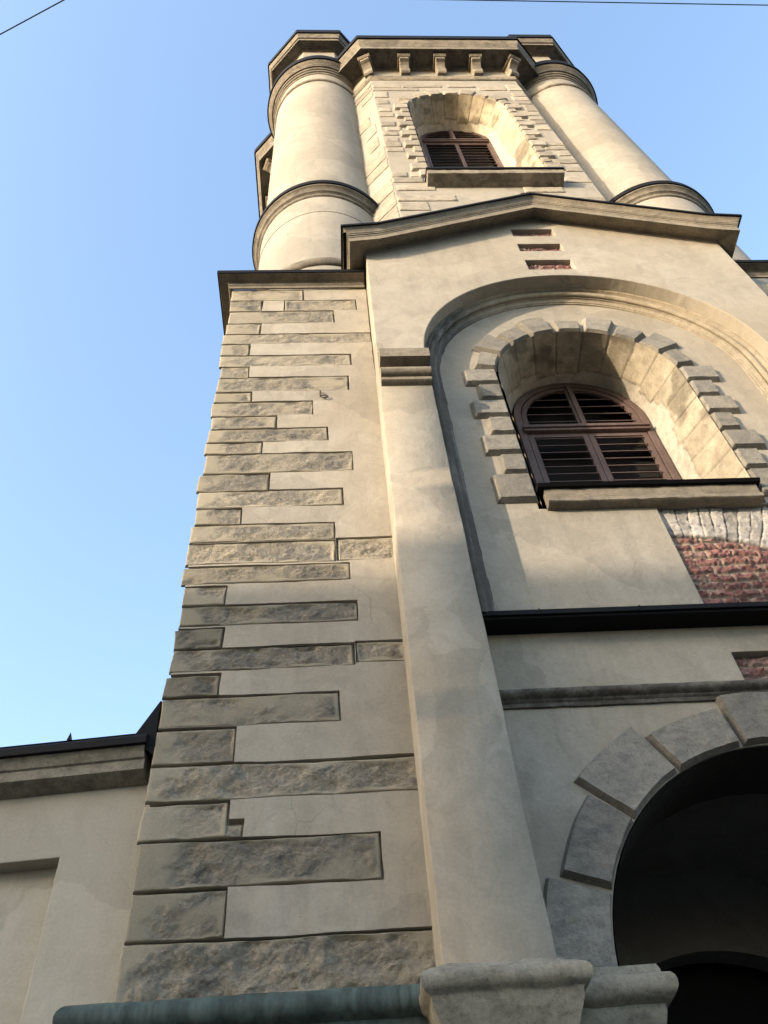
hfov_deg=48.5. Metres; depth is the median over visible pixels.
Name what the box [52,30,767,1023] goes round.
church tower
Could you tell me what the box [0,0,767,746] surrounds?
sky
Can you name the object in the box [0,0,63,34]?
overhead cable
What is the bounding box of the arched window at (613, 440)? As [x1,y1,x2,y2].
[506,383,680,489]
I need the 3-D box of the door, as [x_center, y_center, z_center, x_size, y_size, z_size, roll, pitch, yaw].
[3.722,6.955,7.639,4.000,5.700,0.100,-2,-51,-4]
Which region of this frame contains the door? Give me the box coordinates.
[661,963,767,1023]
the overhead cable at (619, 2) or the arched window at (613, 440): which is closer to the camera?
the overhead cable at (619, 2)
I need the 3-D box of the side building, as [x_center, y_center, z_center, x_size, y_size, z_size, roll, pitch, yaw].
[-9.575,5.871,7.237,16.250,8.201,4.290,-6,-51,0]
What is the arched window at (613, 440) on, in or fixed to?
in the church tower
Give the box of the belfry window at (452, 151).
[419,129,503,166]
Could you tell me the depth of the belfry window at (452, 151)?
25.25 m
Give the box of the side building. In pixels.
[0,701,161,1023]
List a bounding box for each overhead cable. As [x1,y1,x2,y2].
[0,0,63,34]
[463,0,767,5]

